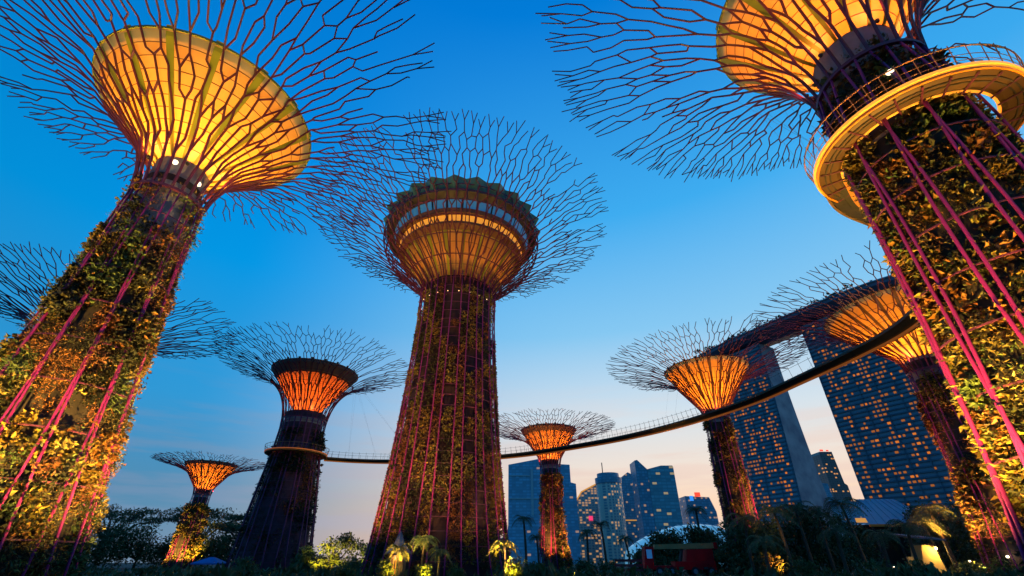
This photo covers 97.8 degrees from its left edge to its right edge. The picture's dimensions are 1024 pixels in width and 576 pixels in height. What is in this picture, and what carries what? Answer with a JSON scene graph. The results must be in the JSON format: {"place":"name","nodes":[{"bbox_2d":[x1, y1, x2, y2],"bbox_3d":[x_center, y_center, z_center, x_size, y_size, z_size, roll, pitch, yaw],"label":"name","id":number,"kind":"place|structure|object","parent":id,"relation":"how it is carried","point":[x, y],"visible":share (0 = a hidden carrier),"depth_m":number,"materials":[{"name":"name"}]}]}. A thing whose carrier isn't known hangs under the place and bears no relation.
{"place":"outdoors","nodes":[
{"label":"outdoors","id":0,"kind":"place"},
{"bbox_2d":[86,563,863,575],"bbox_3d":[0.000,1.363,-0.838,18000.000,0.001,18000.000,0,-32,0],"label":"ground","id":1,"kind":"structure","parent":0,"point":[124,566],"depth_m":218.01,"materials":[{"name":"soil"}]},
{"bbox_2d":[84,518,130,567],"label":"garden tree","id":2,"kind":"object","parent":1,"relation":"on","point":[96,548],"visible":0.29,"depth_m":151.13,"materials":[{"name":"green plant"}]},
{"bbox_2d":[0,242,236,359],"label":"supertree","id":3,"kind":"structure","parent":1,"relation":"on","point":[21,314],"depth_m":66.42,"materials":[{"name":"metal"}]},
{"bbox_2d":[95,516,170,567],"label":"garden tree","id":4,"kind":"object","parent":1,"relation":"on","point":[123,549],"visible":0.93,"depth_m":150.23,"materials":[{"name":"green plant"}]},
{"bbox_2d":[95,503,179,564],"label":"rain tree","id":5,"kind":"object","parent":1,"relation":"on","point":[131,516],"visible":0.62,"depth_m":163.18,"materials":[{"name":"green plant"}]},
{"bbox_2d":[147,528,211,566],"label":"garden tree","id":6,"kind":"object","parent":1,"relation":"on","point":[162,554],"visible":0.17,"depth_m":153.55,"materials":[{"name":"green plant"}]},
{"bbox_2d":[144,505,248,536],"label":"rain tree","id":7,"kind":"object","parent":1,"relation":"on","point":[213,515],"visible":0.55,"depth_m":165.35,"materials":[{"name":"green plant"}]},
{"bbox_2d":[151,451,265,568],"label":"supertree","id":8,"kind":"structure","parent":1,"relation":"on","point":[206,477],"depth_m":148.64,"materials":[{"name":"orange plant"}]},
{"bbox_2d":[190,557,229,565],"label":"event tent","id":9,"kind":"object","parent":1,"relation":"on","point":[210,561],"visible":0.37,"depth_m":84.05,"materials":[{"name":"blue fabric"}]},
{"bbox_2d":[195,522,240,567],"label":"garden tree","id":10,"kind":"object","parent":1,"relation":"on","point":[223,547],"visible":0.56,"depth_m":148.52,"materials":[{"name":"green plant"}]},
{"bbox_2d":[202,519,245,538],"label":"rain tree","id":11,"kind":"object","parent":1,"relation":"on","point":[230,526],"visible":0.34,"depth_m":151.96,"materials":[{"name":"green plant"}]},
{"bbox_2d":[0,0,450,575],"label":"supertree","id":12,"kind":"structure","parent":1,"relation":"on","point":[192,116],"depth_m":31.31,"materials":[{"name":"green plant"}]},
{"bbox_2d":[229,555,261,571],"bbox_3d":[-38.558,39.989,64.335,4.346,2.647,3.594,23,-38,-32],"label":"garden shrub","id":13,"kind":"object","parent":1,"relation":"on","point":[246,564],"visible":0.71,"depth_m":64.08,"materials":[{"name":"green plant"}]},
{"bbox_2d":[290,545,323,568],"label":"garden tree","id":14,"kind":"object","parent":1,"relation":"on","point":[305,556],"visible":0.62,"depth_m":73.00,"materials":[{"name":"green plant"}]},
{"bbox_2d":[211,322,408,572],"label":"supertree","id":15,"kind":"structure","parent":1,"relation":"on","point":[275,529],"depth_m":96.39,"materials":[{"name":"metal"}]},
{"bbox_2d":[308,531,362,571],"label":"garden tree","id":16,"kind":"object","parent":1,"relation":"on","point":[345,541],"visible":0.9,"depth_m":71.78,"materials":[{"name":"green plant"}]},
{"bbox_2d":[333,563,361,575],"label":"garden shrub","id":17,"kind":"object","parent":1,"relation":"on","point":[344,572],"visible":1,"depth_m":38.59,"materials":[{"name":"green plant"}]},
{"bbox_2d":[344,555,362,568],"bbox_3d":[-21.896,39.220,62.890,3.635,2.649,4.108,0,-32,0],"label":"garden shrub","id":18,"kind":"object","parent":1,"relation":"on","point":[353,564],"visible":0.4,"depth_m":62.58,"materials":[{"name":"green plant"}]},
{"bbox_2d":[350,540,369,563],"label":"garden tree","id":19,"kind":"object","parent":1,"relation":"on","point":[363,545],"visible":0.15,"depth_m":74.19,"materials":[{"name":"green plant"}]},
{"bbox_2d":[373,557,395,575],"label":"garden shrub","id":20,"kind":"object","parent":1,"relation":"on","point":[385,567],"visible":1,"depth_m":37.86,"materials":[{"name":"green plant"}]},
{"bbox_2d":[385,531,411,575],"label":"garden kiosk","id":21,"kind":"object","parent":1,"relation":"on","point":[399,541],"visible":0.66,"depth_m":40.55,"materials":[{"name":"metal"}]},
{"bbox_2d":[385,543,413,575],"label":"palm tree","id":22,"kind":"object","parent":1,"relation":"on","point":[399,549],"visible":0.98,"depth_m":38.73,"materials":[{"name":"green plant"}]},
{"bbox_2d":[406,535,441,566],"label":"palm tree","id":23,"kind":"object","parent":1,"relation":"on","point":[426,540],"visible":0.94,"depth_m":39.93,"materials":[{"name":"green plant"}]},
{"bbox_2d":[414,561,433,575],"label":"garden shrub","id":24,"kind":"object","parent":1,"relation":"on","point":[422,570],"visible":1,"depth_m":37.28,"materials":[{"name":"green plant"}]},
{"bbox_2d":[426,547,452,575],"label":"palm tree","id":25,"kind":"object","parent":1,"relation":"on","point":[438,553],"visible":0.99,"depth_m":38.53,"materials":[{"name":"green plant"}]},
{"bbox_2d":[447,563,466,575],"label":"garden shrub","id":26,"kind":"object","parent":1,"relation":"on","point":[455,571],"visible":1,"depth_m":37.45,"materials":[{"name":"green plant"}]},
{"bbox_2d":[308,107,608,575],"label":"supertree","id":27,"kind":"structure","parent":1,"relation":"on","point":[462,249],"depth_m":57.99,"materials":[{"name":"brown plant"}]},
{"bbox_2d":[401,212,409,223],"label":"window","id":28,"kind":"structure","parent":27,"relation":"in","point":[407,213],"depth_m":66.10,"materials":[{"name":"blue glass"}]},
{"bbox_2d":[409,206,417,218],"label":"window","id":29,"kind":"structure","parent":27,"relation":"in","point":[414,211],"depth_m":64.88,"materials":[{"name":"blue glass"}]},
{"bbox_2d":[420,202,431,212],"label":"window","id":30,"kind":"structure","parent":27,"relation":"in","point":[423,208],"depth_m":64.02,"materials":[{"name":"blue glass"}]},
{"bbox_2d":[423,217,433,225],"bbox_3d":[-11.932,-9.373,63.759,1.742,1.050,0.448,-13,-34,20],"label":"lit window","id":31,"kind":"structure","parent":27,"relation":"in","point":[426,220],"depth_m":63.75,"materials":[{"name":"orange glass"}]},
{"bbox_2d":[433,200,445,208],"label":"window","id":32,"kind":"structure","parent":27,"relation":"in","point":[439,202],"depth_m":63.43,"materials":[{"name":"blue glass"}]},
{"bbox_2d":[435,215,444,220],"bbox_3d":[-10.059,-9.692,63.241,1.742,1.050,0.448,-6,-32,10],"label":"lit window","id":33,"kind":"structure","parent":27,"relation":"in","point":[441,218],"depth_m":63.22,"materials":[{"name":"orange glass"}]},
{"bbox_2d":[449,215,460,220],"bbox_3d":[-8.100,-9.800,63.066,1.742,1.050,0.448,0,-32,0],"label":"lit window","id":34,"kind":"structure","parent":27,"relation":"in","point":[454,216],"depth_m":63.04,"materials":[{"name":"orange glass"}]},
{"bbox_2d":[448,199,461,207],"bbox_3d":[-8.100,-11.885,63.284,1.925,1.365,0.661,0,-32,0],"label":"window","id":35,"kind":"structure","parent":27,"relation":"in","point":[458,203],"depth_m":63.24,"materials":[{"name":"blue glass"}]},
{"bbox_2d":[463,215,474,221],"bbox_3d":[-6.141,-9.692,63.241,1.742,1.050,0.448,6,-32,-10],"label":"lit window","id":36,"kind":"structure","parent":27,"relation":"in","point":[472,218],"depth_m":63.22,"materials":[{"name":"orange glass"}]},
{"bbox_2d":[463,200,476,208],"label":"window","id":37,"kind":"structure","parent":27,"relation":"in","point":[473,206],"depth_m":63.46,"materials":[{"name":"blue glass"}]},
{"bbox_2d":[476,217,487,225],"bbox_3d":[-4.268,-9.373,63.759,1.742,1.050,0.448,13,-34,-20],"label":"lit window","id":38,"kind":"structure","parent":27,"relation":"in","point":[479,220],"depth_m":63.71,"materials":[{"name":"orange glass"}]},
{"bbox_2d":[478,202,491,212],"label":"window","id":39,"kind":"structure","parent":27,"relation":"in","point":[482,206],"depth_m":63.94,"materials":[{"name":"blue glass"}]},
{"bbox_2d":[489,221,499,229],"bbox_3d":[-2.563,-8.857,64.598,1.742,1.050,0.448,21,-37,-30],"label":"lit window","id":40,"kind":"structure","parent":27,"relation":"in","point":[494,224],"depth_m":64.57,"materials":[{"name":"orange glass"}]},
{"bbox_2d":[492,206,503,217],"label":"window","id":41,"kind":"structure","parent":27,"relation":"in","point":[500,213],"depth_m":64.98,"materials":[{"name":"blue glass"}]},
{"bbox_2d":[500,227,508,235],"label":"lit window","id":42,"kind":"structure","parent":27,"relation":"in","point":[502,228],"depth_m":65.69,"materials":[{"name":"orange glass"}]},
{"bbox_2d":[504,213,514,225],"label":"window","id":43,"kind":"structure","parent":27,"relation":"in","point":[507,217],"depth_m":66.03,"materials":[{"name":"blue glass"}]},
{"bbox_2d":[514,220,521,232],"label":"window","id":44,"kind":"structure","parent":27,"relation":"in","point":[519,226],"depth_m":67.82,"materials":[{"name":"blue glass"}]},
{"bbox_2d":[520,228,526,240],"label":"window","id":45,"kind":"structure","parent":27,"relation":"in","point":[524,236],"depth_m":69.42,"materials":[{"name":"blue glass"}]},
{"bbox_2d":[487,540,521,575],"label":"palm tree","id":46,"kind":"object","parent":1,"relation":"on","point":[508,544],"visible":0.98,"depth_m":40.08,"materials":[{"name":"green plant"}]},
{"bbox_2d":[504,557,526,575],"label":"garden shrub","id":47,"kind":"object","parent":1,"relation":"on","point":[513,570],"visible":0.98,"depth_m":38.77,"materials":[{"name":"green plant"}]},
{"bbox_2d":[511,515,534,566],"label":"palm tree","id":48,"kind":"object","parent":1,"relation":"on","point":[523,519],"visible":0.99,"depth_m":83.68,"materials":[{"name":"green plant"}]},
{"bbox_2d":[522,560,545,570],"bbox_3d":[3.652,40.679,64.535,4.416,2.297,4.349,0,-32,0],"label":"garden shrub","id":49,"kind":"object","parent":1,"relation":"on","point":[532,564],"visible":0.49,"depth_m":64.00,"materials":[{"name":"green plant"}]},
{"bbox_2d":[528,534,545,562],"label":"palm tree","id":50,"kind":"object","parent":1,"relation":"on","point":[538,537],"visible":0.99,"depth_m":84.17,"materials":[{"name":"green plant"}]},
{"bbox_2d":[80,559,1023,575],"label":"ground cover","id":51,"kind":"object","parent":1,"relation":"on","point":[295,569],"visible":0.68,"depth_m":43.76,"materials":[{"name":"green plant"}]},
{"bbox_2d":[493,408,614,569],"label":"supertree","id":52,"kind":"structure","parent":1,"relation":"on","point":[555,549],"depth_m":129.98,"materials":[{"name":"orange plant"}]},
{"bbox_2d":[572,557,599,570],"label":"garden shrub","id":53,"kind":"object","parent":1,"relation":"on","point":[582,566],"visible":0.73,"depth_m":65.93,"materials":[{"name":"green plant"}]},
{"bbox_2d":[578,529,598,562],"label":"palm tree","id":54,"kind":"object","parent":1,"relation":"on","point":[586,531],"visible":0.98,"depth_m":86.62,"materials":[{"name":"green plant"}]},
{"bbox_2d":[589,520,612,561],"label":"palm tree","id":55,"kind":"object","parent":1,"relation":"on","point":[601,524],"visible":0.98,"depth_m":88.19,"materials":[{"name":"green plant"}]},
{"bbox_2d":[594,558,621,572],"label":"garden shrub","id":56,"kind":"object","parent":1,"relation":"on","point":[605,566],"visible":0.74,"depth_m":67.47,"materials":[{"name":"green plant"}]},
{"bbox_2d":[616,535,635,567],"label":"palm tree","id":57,"kind":"object","parent":1,"relation":"on","point":[624,538],"visible":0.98,"depth_m":86.14,"materials":[{"name":"green plant"}]},
{"bbox_2d":[626,527,686,571],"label":"garden tree","id":58,"kind":"object","parent":1,"relation":"on","point":[663,557],"visible":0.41,"depth_m":77.84,"materials":[{"name":"green plant"}]},
{"bbox_2d":[625,523,725,563],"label":"conservatory","id":59,"kind":"object","parent":1,"relation":"on","point":[640,542],"visible":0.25,"depth_m":295.21,"materials":[{"name":"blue glass"}]},
{"bbox_2d":[665,522,727,573],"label":"garden tree","id":60,"kind":"object","parent":1,"relation":"on","point":[697,534],"visible":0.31,"depth_m":78.26,"materials":[{"name":"green plant"}]},
{"bbox_2d":[683,505,709,527],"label":"palm tree","id":61,"kind":"object","parent":1,"relation":"on","point":[697,510],"visible":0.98,"depth_m":96.84,"materials":[{"name":"green plant"}]},
{"bbox_2d":[608,313,809,574],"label":"supertree","id":62,"kind":"structure","parent":1,"relation":"on","point":[729,475],"depth_m":85.59,"materials":[{"name":"brown plant"}]},
{"bbox_2d":[712,518,754,573],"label":"garden tree","id":63,"kind":"object","parent":1,"relation":"on","point":[721,558],"visible":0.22,"depth_m":73.81,"materials":[{"name":"green plant"}]},
{"bbox_2d":[723,513,770,575],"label":"palm tree","id":64,"kind":"object","parent":1,"relation":"on","point":[743,525],"visible":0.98,"depth_m":57.81,"materials":[{"name":"green plant"}]},
{"bbox_2d":[716,518,801,574],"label":"garden tree","id":65,"kind":"object","parent":1,"relation":"on","point":[741,559],"visible":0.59,"depth_m":58.79,"materials":[{"name":"green plant"}]},
{"bbox_2d":[744,535,788,574],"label":"palm tree","id":66,"kind":"object","parent":1,"relation":"on","point":[767,540],"visible":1,"depth_m":49.86,"materials":[{"name":"green plant"}]},
{"bbox_2d":[751,552,790,575],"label":"garden shrub","id":67,"kind":"object","parent":1,"relation":"on","point":[778,563],"visible":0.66,"depth_m":52.31,"materials":[{"name":"green plant"}]},
{"bbox_2d":[750,503,802,574],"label":"palm tree","id":68,"kind":"object","parent":1,"relation":"on","point":[776,510],"visible":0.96,"depth_m":55.82,"materials":[{"name":"green plant"}]},
{"bbox_2d":[535,0,1023,572],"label":"supertree","id":69,"kind":"structure","parent":1,"relation":"on","point":[937,186],"depth_m":22.61,"materials":[{"name":"green plant"}]},
{"bbox_2d":[264,42,1023,463],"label":"aerial walkway","id":70,"kind":"structure","parent":69,"relation":"attached to","point":[1000,84],"depth_m":26.07,"materials":[{"name":"metal"}]},
{"bbox_2d":[779,500,818,567],"bbox_3d":[37.422,32.020,57.095,4.972,8.594,5.450,16,-35,-24],"label":"palm tree","id":71,"kind":"object","parent":1,"relation":"on","point":[795,508],"visible":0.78,"depth_m":57.58,"materials":[{"name":"green plant"}]},
{"bbox_2d":[786,556,821,575],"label":"garden shrub","id":72,"kind":"object","parent":1,"relation":"on","point":[802,566],"visible":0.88,"depth_m":50.59,"materials":[{"name":"green plant"}]},
{"bbox_2d":[768,503,857,572],"bbox_3d":[41.317,35.698,63.685,13.156,9.370,10.916,23,-38,-32],"label":"garden tree","id":73,"kind":"object","parent":1,"relation":"on","point":[819,555],"visible":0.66,"depth_m":61.09,"materials":[{"name":"green plant"}]},
{"bbox_2d":[796,505,844,570],"bbox_3d":[40.328,32.645,57.791,5.439,8.258,5.251,0,-32,0],"label":"palm tree","id":74,"kind":"object","parent":1,"relation":"on","point":[819,512],"visible":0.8,"depth_m":58.17,"materials":[{"name":"green plant"}]},
{"bbox_2d":[816,524,860,574],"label":"palm tree","id":75,"kind":"object","parent":1,"relation":"on","point":[836,529],"visible":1,"depth_m":50.13,"materials":[{"name":"green plant"}]},
{"bbox_2d":[823,497,871,562],"bbox_3d":[43.140,31.098,56.010,5.326,9.027,5.428,-12,-34,19],"label":"palm tree","id":76,"kind":"object","parent":1,"relation":"on","point":[841,503],"visible":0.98,"depth_m":57.42,"materials":[{"name":"green plant"}]},
{"bbox_2d":[810,511,885,572],"bbox_3d":[48.994,38.003,66.602,10.334,8.527,9.226,-23,-39,33],"label":"garden tree","id":77,"kind":"object","parent":1,"relation":"on","point":[868,550],"visible":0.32,"depth_m":64.99,"materials":[{"name":"green plant"}]},
{"bbox_2d":[853,557,896,574],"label":"garden shrub","id":78,"kind":"object","parent":1,"relation":"on","point":[866,565],"visible":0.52,"depth_m":47.38,"materials":[{"name":"green plant"}]},
{"bbox_2d":[860,529,907,567],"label":"palm tree","id":79,"kind":"object","parent":1,"relation":"on","point":[879,534],"visible":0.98,"depth_m":50.05,"materials":[{"name":"green plant"}]},
{"bbox_2d":[857,499,915,567],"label":"garden pavilion","id":80,"kind":"structure","parent":1,"relation":"on","point":[881,514],"depth_m":75.80,"materials":[{"name":"metal"}]},
{"bbox_2d":[750,240,1023,574],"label":"supertree","id":81,"kind":"structure","parent":1,"relation":"on","point":[975,493],"depth_m":63.65,"materials":[{"name":"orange plant"}]},
{"bbox_2d":[884,519,938,559],"bbox_3d":[46.591,30.215,51.774,5.145,6.091,4.710,0,-32,0],"label":"palm tree","id":82,"kind":"object","parent":1,"relation":"on","point":[907,526],"visible":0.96,"depth_m":52.27,"materials":[{"name":"green plant"}]},
{"bbox_2d":[903,558,940,572],"bbox_3d":[43.397,29.938,47.462,3.886,2.255,2.962,26,-40,-36],"label":"garden shrub","id":83,"kind":"object","parent":1,"relation":"on","point":[917,563],"visible":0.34,"depth_m":47.29,"materials":[{"name":"green plant"}]},
{"bbox_2d":[889,534,957,573],"bbox_3d":[49.250,32.068,53.652,4.500,4.800,3.400,0,-32,0],"label":"garden hut","id":84,"kind":"object","parent":1,"relation":"on","point":[927,554],"visible":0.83,"depth_m":53.19,"materials":[{"name":"gold paint"}]},
{"bbox_2d":[904,513,948,569],"bbox_3d":[53.794,33.034,57.382,4.746,7.167,5.130,0,-32,0],"label":"palm tree","id":85,"kind":"object","parent":1,"relation":"on","point":[925,520],"visible":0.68,"depth_m":58.00,"materials":[{"name":"green plant"}]},
{"bbox_2d":[910,503,960,574],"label":"palm tree","id":86,"kind":"object","parent":1,"relation":"on","point":[929,508],"visible":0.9,"depth_m":60.58,"materials":[{"name":"green plant"}]},
{"bbox_2d":[902,496,988,571],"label":"garden tree","id":87,"kind":"object","parent":1,"relation":"on","point":[922,504],"visible":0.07,"depth_m":72.27,"materials":[{"name":"green plant"}]},
{"bbox_2d":[902,510,990,569],"bbox_3d":[61.943,36.922,64.525,10.522,8.131,10.877,-14,-34,22],"label":"garden tree","id":88,"kind":"object","parent":1,"relation":"on","point":[967,551],"visible":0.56,"depth_m":62.62,"materials":[{"name":"green plant"}]},
{"bbox_2d":[939,497,985,561],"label":"garden tree","id":89,"kind":"object","parent":1,"relation":"on","point":[951,507],"visible":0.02,"depth_m":76.33,"materials":[{"name":"green plant"}]},
{"bbox_2d":[952,560,989,573],"bbox_3d":[52.444,32.211,51.030,3.999,1.956,3.139,0,-32,0],"label":"garden shrub","id":90,"kind":"object","parent":1,"relation":"on","point":[971,566],"visible":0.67,"depth_m":50.83,"materials":[{"name":"green plant"}]},
{"bbox_2d":[980,555,1018,572],"bbox_3d":[58.068,32.896,52.684,4.052,2.517,3.547,-22,-38,31],"label":"garden shrub","id":91,"kind":"object","parent":1,"relation":"on","point":[1005,567],"visible":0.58,"depth_m":52.59,"materials":[{"name":"green plant"}]},
{"bbox_2d":[0,0,1023,562],"label":"sky","id":92,"kind":"structure","parent":0,"point":[673,251],"materials":[{"name":"blue"}]},
{"bbox_2d":[508,459,580,563],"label":"city building","id":93,"kind":"structure","parent":0,"point":[524,488],"depth_m":676.07,"materials":[{"name":"blue glass"}]},
{"bbox_2d":[577,484,602,563],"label":"city building","id":94,"kind":"structure","parent":0,"point":[587,505],"depth_m":799.44,"materials":[{"name":"glass"}]},
{"bbox_2d":[595,463,628,563],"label":"city building","id":95,"kind":"structure","parent":0,"point":[610,499],"depth_m":702.81,"materials":[{"name":"glass"}]},
{"bbox_2d":[621,472,638,546],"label":"city building","id":96,"kind":"structure","parent":0,"point":[630,511],"depth_m":765.40,"materials":[{"name":"blue glass"}]},
{"bbox_2d":[630,460,682,538],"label":"city building","id":97,"kind":"structure","parent":0,"point":[656,500],"depth_m":639.11,"materials":[{"name":"blue glass"}]},
{"bbox_2d":[642,542,717,575],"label":"building","id":98,"kind":"structure","parent":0,"point":[695,559],"depth_m":63.17,"materials":[{"name":"metal"}]},
{"bbox_2d":[679,492,718,525],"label":"city building","id":99,"kind":"structure","parent":0,"point":[697,499],"depth_m":813.00,"materials":[{"name":"blue glass"}]},
{"bbox_2d":[691,270,966,556],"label":"hotel building","id":100,"kind":"structure","parent":0,"point":[890,447],"depth_m":372.84,"materials":[{"name":"blue glass"}]},
{"bbox_2d":[811,450,851,500],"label":"city building","id":101,"kind":"structure","parent":0,"point":[827,468],"depth_m":1124.54,"materials":[{"name":"glass"}]},
{"bbox_2d":[822,483,865,525],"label":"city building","id":102,"kind":"structure","parent":0,"point":[829,494],"depth_m":1032.27,"materials":[{"name":"blue glass"}]},
{"bbox_2d":[849,518,868,536],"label":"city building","id":103,"kind":"structure","parent":0,"point":[861,520],"depth_m":567.75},
{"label":"path","id":104,"kind":"structure","parent":0,"visible":0},
{"bbox_2d":[614,559,643,572],"bbox_3d":[16.600,39.587,63.297,4.000,2.100,0.190,0,-32,0],"label":"site barrier","id":105,"kind":"object","parent":104,"relation":"on","point":[628,564],"visible":0.83,"depth_m":63.39,"materials":[{"name":"metal"}]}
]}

